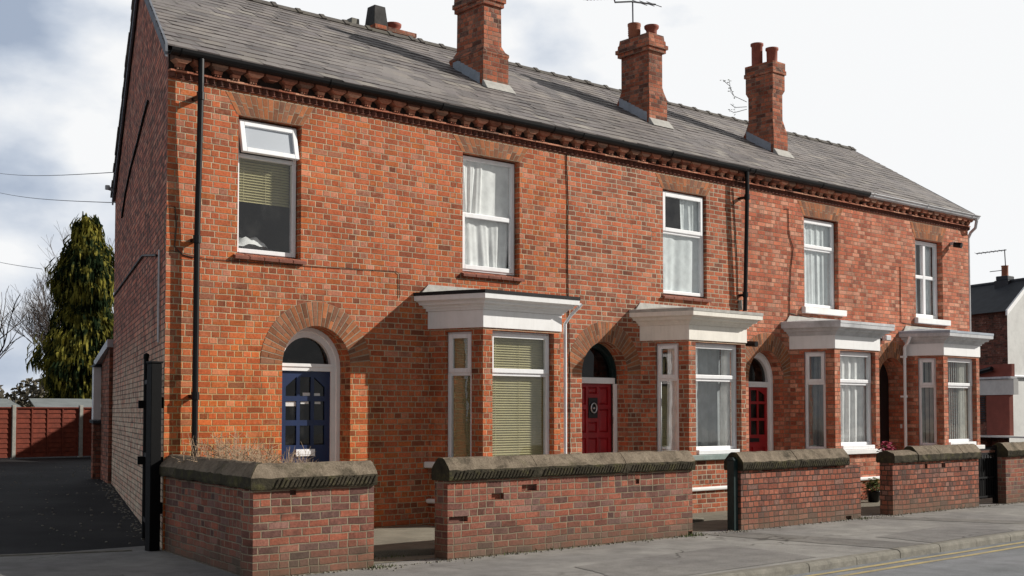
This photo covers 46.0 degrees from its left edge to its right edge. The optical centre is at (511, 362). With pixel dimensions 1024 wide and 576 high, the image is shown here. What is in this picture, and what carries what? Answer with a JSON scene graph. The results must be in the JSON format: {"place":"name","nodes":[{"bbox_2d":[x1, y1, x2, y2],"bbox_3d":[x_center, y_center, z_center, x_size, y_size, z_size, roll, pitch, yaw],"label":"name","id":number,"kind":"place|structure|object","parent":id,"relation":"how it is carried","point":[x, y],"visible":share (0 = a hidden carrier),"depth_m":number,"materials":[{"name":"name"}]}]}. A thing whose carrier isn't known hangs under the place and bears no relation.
{"place":"outdoors","nodes":[
{"label":"outdoors","id":0,"kind":"place"},
{"bbox_2d":[0,398,21,406],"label":"garden shed","id":1,"kind":"structure","parent":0,"point":[6,403],"depth_m":38.34,"materials":[{"name":"grey metal"}]},
{"bbox_2d":[29,398,91,406],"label":"garden shed","id":2,"kind":"structure","parent":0,"point":[41,402],"depth_m":38.58,"materials":[{"name":"grey metal"}]},
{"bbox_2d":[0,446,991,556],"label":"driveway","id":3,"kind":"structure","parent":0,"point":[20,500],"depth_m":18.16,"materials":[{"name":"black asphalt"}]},
{"bbox_2d":[0,286,31,358],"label":"bare tree","id":4,"kind":"object","parent":3,"relation":"on","point":[4,338],"visible":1,"depth_m":45.71,"materials":[{"name":"grey plant"}]},
{"bbox_2d":[0,264,60,349],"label":"bare tree","id":5,"kind":"object","parent":3,"relation":"on","point":[40,316],"visible":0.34,"depth_m":71.20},
{"bbox_2d":[0,405,100,458],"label":"garden fence","id":6,"kind":"object","parent":3,"relation":"on","point":[43,431],"visible":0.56,"depth_m":33.30,"materials":[{"name":"wood"}]},
{"bbox_2d":[25,211,114,398],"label":"conifer","id":7,"kind":"object","parent":3,"relation":"on","point":[81,283],"visible":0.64,"depth_m":44.26,"materials":[{"name":"green plant"}]},
{"bbox_2d":[39,222,114,306],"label":"bare tree","id":8,"kind":"object","parent":3,"relation":"on","point":[65,248],"visible":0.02,"depth_m":71.95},
{"bbox_2d":[89,339,112,483],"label":"outbuilding","id":9,"kind":"structure","parent":3,"relation":"on","point":[101,433],"depth_m":23.64,"materials":[{"name":"brick"}]},
{"bbox_2d":[110,0,582,549],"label":"terraced house","id":10,"kind":"structure","parent":3,"relation":"on","point":[274,136],"depth_m":16.21,"materials":[{"name":"orange brick"}]},
{"bbox_2d":[105,185,115,191],"bbox_3d":[-7.573,-3.278,22.838,0.087,0.110,0.292,-2,-3,35],"label":"wire bracket","id":11,"kind":"object","parent":10,"relation":"attached to","point":[108,187],"visible":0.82,"depth_m":22.74,"materials":[{"name":"grey metal"}]},
{"bbox_2d":[0,172,115,175],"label":"overhead wire","id":12,"kind":"object","parent":11,"relation":"attached to","point":[59,175],"visible":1,"depth_m":28.31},
{"bbox_2d":[2,193,115,202],"bbox_3d":[-13.533,-4.702,33.711,0.014,4.814,27.900,1,-3,-28],"label":"overhead wire","id":13,"kind":"object","parent":11,"relation":"attached to","point":[66,200],"visible":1,"depth_m":26.72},
{"bbox_2d":[121,100,148,217],"bbox_3d":[-5.903,-3.057,18.795,0.033,0.903,4.908,1,-3,-22],"label":"wall cable","id":14,"kind":"object","parent":10,"relation":"attached to","point":[137,140],"depth_m":18.62,"materials":[{"name":"black plastic"}]},
{"bbox_2d":[113,254,156,296],"bbox_3d":[-5.995,-1.293,18.951,0.029,0.270,8.402,1,-3,-22],"label":"wall cable","id":15,"kind":"object","parent":10,"relation":"attached to","point":[134,266],"depth_m":18.30,"materials":[{"name":"grey plastic"}]},
{"bbox_2d":[137,353,163,550],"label":"steel gate","id":16,"kind":"structure","parent":10,"relation":"attached to","point":[151,404],"depth_m":13.98,"materials":[{"name":"black metal"}]},
{"bbox_2d":[157,250,159,341],"bbox_3d":[-4.295,-0.806,14.665,0.028,1.130,0.046,1,-3,-22],"label":"wall conduit","id":17,"kind":"object","parent":10,"relation":"attached to","point":[158,323],"depth_m":14.65,"materials":[{"name":"grey paint"}]},
{"bbox_2d":[164,205,193,257],"bbox_3d":[-3.932,-1.543,14.241,0.388,0.602,0.043,2,-3,-41],"label":"wall cable","id":18,"kind":"object","parent":10,"relation":"attached to","point":[175,231],"depth_m":14.19,"materials":[{"name":"black plastic"}]},
{"bbox_2d":[237,119,298,257],"bbox_3d":[-3.170,-2.168,15.234,0.860,1.660,0.519,2,-3,-41],"label":"window","id":19,"kind":"structure","parent":10,"relation":"in","point":[258,138],"depth_m":15.20,"materials":[{"name":"white plastic"}]},
{"bbox_2d":[170,250,399,297],"bbox_3d":[-2.762,-1.095,15.220,3.290,0.354,0.008,2,-3,-41],"label":"wall cable","id":20,"kind":"object","parent":10,"relation":"attached to","point":[300,265],"depth_m":15.30,"materials":[{"name":"black plastic"}]},
{"bbox_2d":[281,370,329,462],"bbox_3d":[-2.675,1.157,15.587,0.750,2.085,0.046,2,-3,-41],"label":"door","id":21,"kind":"structure","parent":10,"relation":"in","point":[305,394],"depth_m":15.63,"materials":[{"name":"blue paint"}]},
{"bbox_2d":[463,155,513,275],"bbox_3d":[-0.382,-2.116,17.510,1.045,1.655,0.108,2,-3,-41],"label":"window","id":22,"kind":"structure","parent":10,"relation":"in","point":[488,185],"depth_m":17.58,"materials":[{"name":"white plastic"}]},
{"bbox_2d":[413,285,579,525],"bbox_3d":[-0.026,0.671,16.846,2.600,3.460,1.025,2,-3,-41],"label":"bay window","id":23,"kind":"structure","parent":10,"relation":"in","point":[470,415],"depth_m":16.53,"materials":[{"name":"white brick"}]},
{"bbox_2d":[347,5,762,512],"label":"terraced house","id":24,"kind":"structure","parent":3,"relation":"on","point":[660,323],"depth_m":19.43,"materials":[{"name":"brick"}]},
{"bbox_2d":[566,154,569,453],"bbox_3d":[0.856,-0.609,18.321,0.075,5.140,0.014,2,-3,-41],"label":"wall cable","id":25,"kind":"object","parent":24,"relation":"attached to","point":[568,310],"depth_m":18.33,"materials":[{"name":"black plastic"}]},
{"bbox_2d":[582,383,613,453],"bbox_3d":[1.287,1.338,18.977,0.855,2.005,0.077,2,-3,-41],"label":"door","id":26,"kind":"structure","parent":24,"relation":"in","point":[596,398],"depth_m":19.06,"materials":[{"name":"red paint"}]},
{"bbox_2d":[587,0,661,21],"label":"tv aerial","id":27,"kind":"object","parent":24,"relation":"attached to","point":[643,3],"visible":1,"depth_m":22.49,"materials":[{"name":"metal"}]},
{"bbox_2d":[663,191,702,296],"bbox_3d":[2.833,-1.980,20.240,1.094,1.720,0.135,2,-3,-41],"label":"window","id":28,"kind":"structure","parent":24,"relation":"in","point":[683,247],"depth_m":20.31,"materials":[{"name":"white plastic"}]},
{"bbox_2d":[629,303,762,512],"bbox_3d":[3.159,0.786,19.612,2.571,3.460,0.990,2,-3,-41],"label":"bay window","id":29,"kind":"structure","parent":24,"relation":"in","point":[702,421],"depth_m":19.29,"materials":[{"name":"brick"}]},
{"bbox_2d":[732,188,738,302],"bbox_3d":[3.893,-2.029,21.000,0.135,2.001,0.014,2,-3,-41],"label":"wall cable","id":30,"kind":"object","parent":24,"relation":"attached to","point":[736,245],"depth_m":21.00,"materials":[{"name":"black plastic"}]},
{"bbox_2d":[738,300,741,309],"bbox_3d":[3.975,-0.992,21.003,0.055,0.170,0.057,2,-3,-41],"label":"junction box","id":31,"kind":"object","parent":24,"relation":"attached to","point":[740,305],"visible":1,"depth_m":20.98,"materials":[{"name":"plastic"}]},
{"bbox_2d":[550,42,894,498],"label":"terraced house","id":32,"kind":"structure","parent":3,"relation":"on","point":[811,383],"depth_m":22.14,"materials":[{"name":"brick"}]},
{"bbox_2d":[720,79,746,112],"bbox_3d":[4.523,-5.447,24.785,0.556,0.735,0.241,0,-2,-5],"label":"tv aerial","id":33,"kind":"object","parent":32,"relation":"on","point":[733,95],"visible":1,"depth_m":24.77,"materials":[{"name":"grey metal"}]},
{"bbox_2d":[746,341,757,346],"bbox_3d":[4.159,-0.319,20.957,0.100,0.115,0.238,2,-3,-41],"label":"wall vent","id":34,"kind":"object","parent":32,"relation":"attached to","point":[752,343],"depth_m":20.90,"materials":[{"name":"black plastic"}]},
{"bbox_2d":[749,387,767,451],"bbox_3d":[4.314,1.178,21.681,0.770,2.550,0.124,2,-3,-41],"label":"door","id":35,"kind":"structure","parent":32,"relation":"in","point":[757,395],"depth_m":21.73,"materials":[{"name":"paint"}]},
{"bbox_2d":[788,209,793,315],"bbox_3d":[5.061,-1.822,22.000,0.248,1.972,0.013,2,-3,-41],"label":"wall cable","id":36,"kind":"object","parent":32,"relation":"attached to","point":[791,263],"depth_m":22.02,"materials":[{"name":"black plastic"}]},
{"bbox_2d":[804,218,833,308],"bbox_3d":[5.738,-1.852,22.767,1.060,1.655,0.115,2,-3,-41],"label":"window","id":37,"kind":"structure","parent":32,"relation":"in","point":[818,235],"depth_m":22.87,"materials":[{"name":"white plastic"}]},
{"bbox_2d":[781,316,894,498],"bbox_3d":[6.149,0.894,22.191,2.567,3.460,0.985,2,-3,-41],"label":"bay window","id":38,"kind":"structure","parent":32,"relation":"in","point":[835,403],"depth_m":21.90,"materials":[{"name":"brick"}]},
{"bbox_2d":[678,115,993,450],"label":"terraced house","id":39,"kind":"structure","parent":3,"relation":"on","point":[929,389],"depth_m":24.72,"materials":[{"name":"brick"}]},
{"bbox_2d":[879,364,888,450],"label":"door","id":40,"kind":"structure","parent":39,"relation":"in","point":[883,377],"depth_m":24.61,"materials":[{"name":"black paint"}]},
{"bbox_2d":[881,335,890,340],"bbox_3d":[7.388,-0.478,23.860,0.170,0.100,0.158,2,-3,-41],"label":"floodlight","id":41,"kind":"object","parent":39,"relation":"attached to","point":[886,338],"visible":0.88,"depth_m":23.80,"materials":[{"name":"grey paint"}]},
{"bbox_2d":[900,267,931,327],"bbox_3d":[8.306,-1.322,24.778,1.187,1.197,0.013,2,-3,-41],"label":"wall cable","id":42,"kind":"object","parent":39,"relation":"attached to","point":[900,300],"depth_m":24.40,"materials":[{"name":"black plastic"}]},
{"bbox_2d":[915,240,937,318],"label":"window","id":43,"kind":"structure","parent":39,"relation":"in","point":[925,277],"depth_m":25.51,"materials":[{"name":"white plastic"}]},
{"bbox_2d":[899,326,993,449],"bbox_3d":[9.043,1.000,24.736,2.500,3.460,0.905,2,-3,-41],"label":"bay window","id":44,"kind":"structure","parent":39,"relation":"in","point":[962,348],"depth_m":24.40,"materials":[{"name":"brick"}]},
{"bbox_2d":[950,242,962,247],"bbox_3d":[9.453,-2.492,25.665,0.251,0.152,0.120,-2,-3,40],"label":"security lamp","id":45,"kind":"object","parent":39,"relation":"attached to","point":[957,244],"visible":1,"depth_m":25.62,"materials":[{"name":"grey paint"}]},
{"bbox_2d":[970,265,1023,445],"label":"neighbour building","id":46,"kind":"structure","parent":3,"relation":"on","point":[997,308],"depth_m":46.68,"materials":[{"name":"brick"}]},
{"bbox_2d":[976,249,1005,271],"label":"tv aerial","id":47,"kind":"object","parent":46,"relation":"attached to","point":[993,252],"visible":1,"depth_m":48.49,"materials":[{"name":"metal"}]},
{"bbox_2d":[979,364,1023,445],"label":"lean to annexe","id":48,"kind":"structure","parent":3,"relation":"on","point":[996,405],"depth_m":46.15,"materials":[{"name":"red brick"}]},
{"bbox_2d":[0,502,1023,575],"bbox_3d":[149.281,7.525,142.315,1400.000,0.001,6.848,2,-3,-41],"label":"pavement","id":49,"kind":"structure","parent":0,"point":[138,561],"depth_m":13.50,"materials":[{"name":"concrete"}]},
{"bbox_2d":[159,454,377,575],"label":"garden wall","id":50,"kind":"structure","parent":49,"relation":"on","point":[243,518],"depth_m":12.10,"materials":[{"name":"brick"}]},
{"bbox_2d":[0,466,1022,575],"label":"grit","id":51,"kind":"object","parent":49,"relation":"on","point":[473,558],"visible":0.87,"depth_m":16.15,"materials":[{"name":"gravel"}]},
{"bbox_2d":[431,450,695,559],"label":"garden wall","id":52,"kind":"structure","parent":49,"relation":"on","point":[485,506],"depth_m":14.13,"materials":[{"name":"brick"}]},
{"bbox_2d":[368,507,964,568],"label":"weeds","id":53,"kind":"object","parent":49,"relation":"on","point":[701,534],"visible":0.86,"depth_m":14.14,"materials":[{"name":"green plant"}]},
{"bbox_2d":[576,545,813,575],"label":"pavement patch","id":54,"kind":"object","parent":49,"relation":"on","point":[703,561],"visible":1,"depth_m":12.84,"materials":[{"name":"concrete"}]},
{"bbox_2d":[726,457,737,530],"bbox_3d":[2.995,1.798,16.384,0.105,1.010,0.140,2,-3,-41],"label":"gate post","id":55,"kind":"object","parent":49,"relation":"on","point":[732,493],"visible":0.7,"depth_m":16.35,"materials":[{"name":"black metal"}]},
{"bbox_2d":[724,448,860,529],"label":"garden wall","id":56,"kind":"structure","parent":49,"relation":"on","point":[778,488],"depth_m":17.14,"materials":[{"name":"brick"}]},
{"bbox_2d":[707,532,923,547],"bbox_3d":[3.728,2.230,15.191,2.679,0.001,0.786,-2,-3,37],"label":"pavement patch","id":57,"kind":"object","parent":49,"relation":"on","point":[863,543],"visible":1,"depth_m":15.04,"materials":[{"name":"concrete"}]},
{"bbox_2d":[701,530,1023,575],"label":"kerb","id":58,"kind":"structure","parent":49,"relation":"on","point":[795,568],"depth_m":13.69,"materials":[{"name":"concrete"}]},
{"bbox_2d":[876,444,981,514],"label":"garden wall","id":59,"kind":"structure","parent":49,"relation":"on","point":[916,479],"depth_m":19.46,"materials":[{"name":"brick"}]},
{"bbox_2d":[877,526,1008,542],"bbox_3d":[5.643,2.260,15.915,2.194,0.001,1.061,2,-3,-41],"label":"pavement patch","id":60,"kind":"object","parent":49,"relation":"on","point":[938,534],"visible":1,"depth_m":15.91,"materials":[{"name":"concrete"}]},
{"bbox_2d":[873,516,1023,523],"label":"pavement patch","id":61,"kind":"object","parent":49,"relation":"on","point":[970,520],"visible":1,"depth_m":17.82,"materials":[{"name":"concrete"}]},
{"bbox_2d":[990,442,1023,503],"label":"garden wall","id":62,"kind":"structure","parent":49,"relation":"on","point":[1010,460],"depth_m":21.23,"materials":[{"name":"brick"}]},
{"bbox_2d":[978,445,997,503],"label":"iron gate","id":63,"kind":"structure","parent":62,"relation":"attached to","point":[988,477],"depth_m":21.14,"materials":[{"name":"black metal"}]},
{"bbox_2d":[0,0,1023,400],"label":"sky","id":64,"kind":"structure","parent":0,"point":[931,92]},
{"bbox_2d":[374,498,992,563],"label":"front path","id":65,"kind":"structure","parent":0,"point":[715,520],"depth_m":17.61,"materials":[{"name":"concrete"}]},
{"bbox_2d":[171,430,318,464],"bbox_3d":[-2.856,1.310,13.405,1.662,1.204,1.786,2,-3,-41],"label":"dry shrub","id":66,"kind":"object","parent":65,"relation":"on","point":[242,456],"visible":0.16,"depth_m":13.17,"materials":[{"name":"plant"}]},
{"bbox_2d":[374,525,434,556],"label":"path slab","id":67,"kind":"structure","parent":65,"relation":"on","point":[406,540],"depth_m":14.37,"materials":[{"name":"concrete"}]},
{"bbox_2d":[692,516,703,521],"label":"path slab","id":68,"kind":"structure","parent":65,"relation":"on","point":[697,519],"depth_m":17.56,"materials":[{"name":"concrete"}]},
{"bbox_2d":[861,477,879,501],"bbox_3d":[6.415,2.265,21.325,0.418,0.454,0.455,1,-3,-21],"label":"potted plant","id":69,"kind":"object","parent":65,"relation":"on","point":[873,493],"visible":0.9,"depth_m":21.27,"materials":[{"name":"green plant"}]},
{"bbox_2d":[875,441,895,452],"bbox_3d":[6.183,1.868,19.924,0.339,1.126,0.336,0,-2,8],"label":"flowering plant","id":70,"kind":"object","parent":65,"relation":"on","point":[886,446],"visible":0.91,"depth_m":19.91,"materials":[{"name":"pink plant"}]},
{"bbox_2d":[789,540,1023,575],"bbox_3d":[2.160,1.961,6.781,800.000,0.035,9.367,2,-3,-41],"label":"road","id":71,"kind":"structure","parent":0,"point":[1009,562],"depth_m":13.33,"materials":[{"name":"grey asphalt"}]},
{"bbox_2d":[806,542,1023,575],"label":"road marking","id":72,"kind":"object","parent":71,"relation":"on","point":[913,559],"visible":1,"depth_m":13.87,"materials":[{"name":"yellow paint"}]},
{"bbox_2d":[838,546,1023,575],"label":"road marking","id":73,"kind":"object","parent":71,"relation":"on","point":[929,561],"visible":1,"depth_m":13.68,"materials":[{"name":"yellow paint"}]},
{"bbox_3d":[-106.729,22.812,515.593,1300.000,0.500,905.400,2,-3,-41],"label":"ground","id":74,"kind":"structure","parent":0,"visible":0},
{"bbox_2d":[0,377,47,406],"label":"hedge","id":75,"kind":"object","parent":74,"relation":"on","point":[33,391],"visible":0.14,"depth_m":85.53,"materials":[{"name":"plant"}]}
]}

